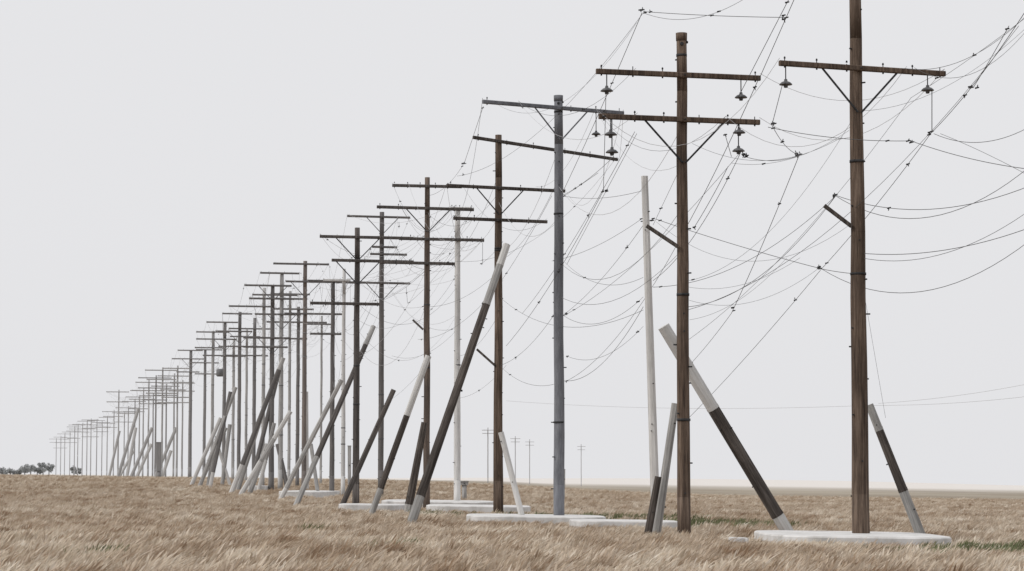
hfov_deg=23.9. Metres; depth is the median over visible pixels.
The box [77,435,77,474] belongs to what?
utility pole
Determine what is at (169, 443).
leaning prop pole
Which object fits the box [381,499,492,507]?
concrete pad
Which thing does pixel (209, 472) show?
leaning prop pole
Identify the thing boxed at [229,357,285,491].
leaning prop pole
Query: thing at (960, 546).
green weeds
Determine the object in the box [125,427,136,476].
leaning prop pole
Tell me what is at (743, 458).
leaning prop pole
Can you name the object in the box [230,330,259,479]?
utility pole
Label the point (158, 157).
sky
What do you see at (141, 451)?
leaning prop pole
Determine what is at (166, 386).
utility pole
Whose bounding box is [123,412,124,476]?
utility pole
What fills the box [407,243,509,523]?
leaning prop pole
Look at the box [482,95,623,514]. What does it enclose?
utility pole
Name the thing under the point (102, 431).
utility pole
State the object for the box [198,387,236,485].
leaning prop pole
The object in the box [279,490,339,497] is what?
concrete pad
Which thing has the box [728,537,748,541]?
concrete pad
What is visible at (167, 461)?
leaning prop pole
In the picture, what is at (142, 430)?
utility pole
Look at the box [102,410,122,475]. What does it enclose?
utility pole
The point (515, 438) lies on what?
utility pole
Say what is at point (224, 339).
utility pole
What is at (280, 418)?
utility pole
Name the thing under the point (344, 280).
utility pole
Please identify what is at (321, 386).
utility pole
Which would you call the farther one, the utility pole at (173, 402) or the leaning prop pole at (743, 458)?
the utility pole at (173, 402)
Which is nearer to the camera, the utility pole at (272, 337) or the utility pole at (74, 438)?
the utility pole at (272, 337)
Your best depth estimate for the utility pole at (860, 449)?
57.06 m
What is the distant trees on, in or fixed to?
on the ground
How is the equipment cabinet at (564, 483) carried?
on the ground
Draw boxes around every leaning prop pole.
[108,431,120,475]
[116,408,139,476]
[120,450,134,475]
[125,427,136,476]
[129,427,153,476]
[136,443,152,475]
[154,427,175,477]
[163,450,171,476]
[190,417,221,484]
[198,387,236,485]
[198,427,227,483]
[206,436,215,485]
[208,391,231,487]
[214,439,231,484]
[220,424,231,484]
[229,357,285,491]
[236,399,264,489]
[239,410,291,494]
[247,443,267,492]
[249,372,280,485]
[257,423,275,489]
[275,444,289,487]
[278,379,342,498]
[293,325,375,504]
[306,392,308,488]
[310,444,318,490]
[340,389,395,503]
[369,355,430,515]
[404,422,426,511]
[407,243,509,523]
[498,431,524,514]
[644,476,661,533]
[652,403,676,533]
[658,323,792,529]
[868,403,925,533]
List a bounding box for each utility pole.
[50,438,56,474]
[55,442,60,474]
[61,431,76,474]
[64,440,64,474]
[67,426,79,475]
[72,423,90,475]
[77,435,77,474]
[81,421,94,475]
[82,418,96,475]
[87,420,104,475]
[93,421,110,474]
[96,417,116,474]
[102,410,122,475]
[106,390,126,472]
[116,406,138,458]
[123,400,145,475]
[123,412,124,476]
[128,395,147,475]
[129,388,143,476]
[131,380,163,476]
[138,375,171,473]
[140,394,153,476]
[145,367,176,476]
[151,384,178,476]
[157,373,188,476]
[158,365,194,476]
[169,380,194,476]
[172,349,203,477]
[189,349,221,472]
[195,331,228,452]
[196,321,242,466]
[216,312,251,469]
[218,340,244,479]
[225,318,269,468]
[229,288,296,485]
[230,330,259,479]
[243,283,293,489]
[255,271,302,488]
[267,307,326,485]
[273,261,353,485]
[275,291,309,477]
[307,280,341,490]
[307,316,330,483]
[310,227,413,502]
[323,269,350,493]
[347,212,409,494]
[377,177,483,508]
[447,134,617,512]
[451,205,471,500]
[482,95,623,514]
[482,428,492,482]
[510,436,519,477]
[525,439,529,483]
[577,446,585,485]
[596,32,760,534]
[779,0,945,532]
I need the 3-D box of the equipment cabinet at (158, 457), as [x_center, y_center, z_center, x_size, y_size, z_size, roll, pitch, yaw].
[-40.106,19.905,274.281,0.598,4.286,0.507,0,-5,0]
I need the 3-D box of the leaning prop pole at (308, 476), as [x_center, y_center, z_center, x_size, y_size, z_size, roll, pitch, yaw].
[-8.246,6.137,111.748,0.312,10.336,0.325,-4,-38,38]
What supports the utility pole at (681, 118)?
on the ground
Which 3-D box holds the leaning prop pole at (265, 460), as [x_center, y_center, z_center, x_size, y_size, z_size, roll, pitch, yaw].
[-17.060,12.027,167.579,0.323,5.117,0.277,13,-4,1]
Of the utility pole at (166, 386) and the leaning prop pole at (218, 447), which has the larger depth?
the utility pole at (166, 386)
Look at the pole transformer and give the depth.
227.78 m
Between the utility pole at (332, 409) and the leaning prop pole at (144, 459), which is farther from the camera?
the leaning prop pole at (144, 459)
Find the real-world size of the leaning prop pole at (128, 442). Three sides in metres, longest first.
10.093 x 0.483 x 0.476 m
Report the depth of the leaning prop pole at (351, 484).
103.69 m
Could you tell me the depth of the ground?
1152.87 m
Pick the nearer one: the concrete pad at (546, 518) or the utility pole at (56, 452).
the concrete pad at (546, 518)
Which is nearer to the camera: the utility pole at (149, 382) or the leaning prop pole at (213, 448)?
the leaning prop pole at (213, 448)
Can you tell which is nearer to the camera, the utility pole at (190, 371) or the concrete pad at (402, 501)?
the concrete pad at (402, 501)
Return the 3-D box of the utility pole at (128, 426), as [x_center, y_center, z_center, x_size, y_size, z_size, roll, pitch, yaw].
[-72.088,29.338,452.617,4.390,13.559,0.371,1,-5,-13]
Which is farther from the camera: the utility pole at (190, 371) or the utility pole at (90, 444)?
the utility pole at (90, 444)
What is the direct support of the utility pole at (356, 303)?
on the ground
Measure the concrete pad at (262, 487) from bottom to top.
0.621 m
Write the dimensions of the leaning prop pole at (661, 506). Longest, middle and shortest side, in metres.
3.696 x 0.298 x 0.260 m
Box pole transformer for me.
[216,367,222,376]
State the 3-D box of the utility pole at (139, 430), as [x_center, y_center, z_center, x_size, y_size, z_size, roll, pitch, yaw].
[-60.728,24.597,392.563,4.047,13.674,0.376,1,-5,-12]
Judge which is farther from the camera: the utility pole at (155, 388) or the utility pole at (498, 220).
the utility pole at (155, 388)
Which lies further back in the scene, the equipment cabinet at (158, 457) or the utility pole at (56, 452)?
the utility pole at (56, 452)
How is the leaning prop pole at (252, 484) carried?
on the ground
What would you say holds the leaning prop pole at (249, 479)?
on the ground
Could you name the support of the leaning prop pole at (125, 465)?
on the ground
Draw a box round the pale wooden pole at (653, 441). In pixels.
[641,176,658,493]
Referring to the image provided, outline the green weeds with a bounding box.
[63,508,1023,552]
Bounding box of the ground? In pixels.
[1,473,1023,500]
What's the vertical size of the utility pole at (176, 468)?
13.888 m
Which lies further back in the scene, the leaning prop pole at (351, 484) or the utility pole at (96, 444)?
the utility pole at (96, 444)
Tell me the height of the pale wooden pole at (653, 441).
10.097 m
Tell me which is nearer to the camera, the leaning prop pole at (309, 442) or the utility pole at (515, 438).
the leaning prop pole at (309, 442)
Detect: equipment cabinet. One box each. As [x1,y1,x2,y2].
[156,442,161,476]
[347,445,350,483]
[461,481,468,499]
[564,469,564,498]
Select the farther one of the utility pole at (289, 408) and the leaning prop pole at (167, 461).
the leaning prop pole at (167, 461)
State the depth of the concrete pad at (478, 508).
98.70 m
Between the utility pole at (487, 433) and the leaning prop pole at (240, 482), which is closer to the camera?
the leaning prop pole at (240, 482)
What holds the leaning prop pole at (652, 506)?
on the ground
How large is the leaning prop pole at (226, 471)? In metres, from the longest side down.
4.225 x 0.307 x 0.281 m
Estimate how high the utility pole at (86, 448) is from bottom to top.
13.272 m
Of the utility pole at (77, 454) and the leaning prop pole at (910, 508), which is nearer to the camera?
the leaning prop pole at (910, 508)
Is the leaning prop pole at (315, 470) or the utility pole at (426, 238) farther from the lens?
the leaning prop pole at (315, 470)
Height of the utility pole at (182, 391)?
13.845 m
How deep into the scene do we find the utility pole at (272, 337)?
169.97 m
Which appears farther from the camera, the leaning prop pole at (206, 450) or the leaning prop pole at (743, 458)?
the leaning prop pole at (206, 450)
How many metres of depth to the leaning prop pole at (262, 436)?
169.62 m
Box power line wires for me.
[58,0,1023,448]
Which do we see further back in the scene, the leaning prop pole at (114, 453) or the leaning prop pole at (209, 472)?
the leaning prop pole at (114, 453)
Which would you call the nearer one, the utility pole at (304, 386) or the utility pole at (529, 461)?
the utility pole at (304, 386)
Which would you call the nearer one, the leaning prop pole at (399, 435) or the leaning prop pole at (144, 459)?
the leaning prop pole at (399, 435)
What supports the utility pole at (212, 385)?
on the ground
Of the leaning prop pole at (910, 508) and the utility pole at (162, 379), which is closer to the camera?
the leaning prop pole at (910, 508)
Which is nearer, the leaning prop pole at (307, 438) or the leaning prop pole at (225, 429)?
the leaning prop pole at (307, 438)
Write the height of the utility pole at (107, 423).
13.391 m
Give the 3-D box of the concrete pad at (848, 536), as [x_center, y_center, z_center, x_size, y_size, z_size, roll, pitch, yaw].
[7.810,6.045,55.942,4.150,0.658,6.496,0,-5,0]
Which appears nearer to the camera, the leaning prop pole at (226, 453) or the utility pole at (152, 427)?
the leaning prop pole at (226, 453)
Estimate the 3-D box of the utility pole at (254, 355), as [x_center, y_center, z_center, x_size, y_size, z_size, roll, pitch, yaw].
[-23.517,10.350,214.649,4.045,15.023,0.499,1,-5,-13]
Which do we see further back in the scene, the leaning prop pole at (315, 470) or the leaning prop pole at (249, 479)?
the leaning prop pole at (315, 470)
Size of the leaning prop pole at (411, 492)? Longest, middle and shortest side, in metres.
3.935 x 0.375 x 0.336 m
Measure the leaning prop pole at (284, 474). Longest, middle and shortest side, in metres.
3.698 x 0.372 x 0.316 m
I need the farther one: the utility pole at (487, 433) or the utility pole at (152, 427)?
the utility pole at (487, 433)
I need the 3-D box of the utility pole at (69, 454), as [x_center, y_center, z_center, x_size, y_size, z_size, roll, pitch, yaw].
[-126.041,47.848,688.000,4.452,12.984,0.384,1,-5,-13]
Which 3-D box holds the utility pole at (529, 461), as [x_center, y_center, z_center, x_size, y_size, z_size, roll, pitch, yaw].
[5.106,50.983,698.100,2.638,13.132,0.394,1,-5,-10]
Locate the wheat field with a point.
(169, 523)
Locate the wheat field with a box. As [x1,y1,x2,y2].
[0,474,1023,570]
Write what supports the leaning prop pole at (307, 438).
on the ground
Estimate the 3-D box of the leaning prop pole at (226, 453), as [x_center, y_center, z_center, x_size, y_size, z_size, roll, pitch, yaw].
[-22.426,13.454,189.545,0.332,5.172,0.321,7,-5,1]
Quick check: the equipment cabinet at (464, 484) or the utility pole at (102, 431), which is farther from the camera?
the utility pole at (102, 431)
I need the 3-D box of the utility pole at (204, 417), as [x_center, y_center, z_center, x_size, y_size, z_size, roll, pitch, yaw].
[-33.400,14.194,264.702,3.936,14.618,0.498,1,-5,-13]
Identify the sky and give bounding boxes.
[0,0,1023,485]
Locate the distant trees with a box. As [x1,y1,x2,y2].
[0,462,80,474]
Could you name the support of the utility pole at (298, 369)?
on the ground
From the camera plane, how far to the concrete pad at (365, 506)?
98.64 m
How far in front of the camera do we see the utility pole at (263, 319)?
185.09 m
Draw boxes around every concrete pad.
[247,486,267,490]
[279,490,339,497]
[338,503,404,511]
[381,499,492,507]
[426,504,530,512]
[466,513,605,523]
[569,519,676,528]
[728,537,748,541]
[754,530,951,545]
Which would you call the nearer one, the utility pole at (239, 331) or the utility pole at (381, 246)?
the utility pole at (381, 246)
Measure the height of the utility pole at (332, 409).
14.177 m
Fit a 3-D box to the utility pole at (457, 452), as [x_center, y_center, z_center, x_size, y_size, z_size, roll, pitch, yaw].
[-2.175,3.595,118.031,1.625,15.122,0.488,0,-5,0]
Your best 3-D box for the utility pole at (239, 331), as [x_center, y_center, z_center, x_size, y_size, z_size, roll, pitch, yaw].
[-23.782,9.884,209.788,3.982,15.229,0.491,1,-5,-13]
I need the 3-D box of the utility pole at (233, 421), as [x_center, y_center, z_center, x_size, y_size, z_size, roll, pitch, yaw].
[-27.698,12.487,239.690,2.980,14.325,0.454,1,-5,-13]
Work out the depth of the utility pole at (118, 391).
369.58 m
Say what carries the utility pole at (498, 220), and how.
on the ground
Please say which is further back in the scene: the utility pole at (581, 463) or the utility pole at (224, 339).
the utility pole at (581, 463)
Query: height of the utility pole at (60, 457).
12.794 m
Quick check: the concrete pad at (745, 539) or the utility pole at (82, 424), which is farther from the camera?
the utility pole at (82, 424)
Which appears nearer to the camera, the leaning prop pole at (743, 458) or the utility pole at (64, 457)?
the leaning prop pole at (743, 458)
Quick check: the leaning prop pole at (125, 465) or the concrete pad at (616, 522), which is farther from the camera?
the leaning prop pole at (125, 465)
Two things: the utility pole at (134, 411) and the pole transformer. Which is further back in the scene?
the utility pole at (134, 411)

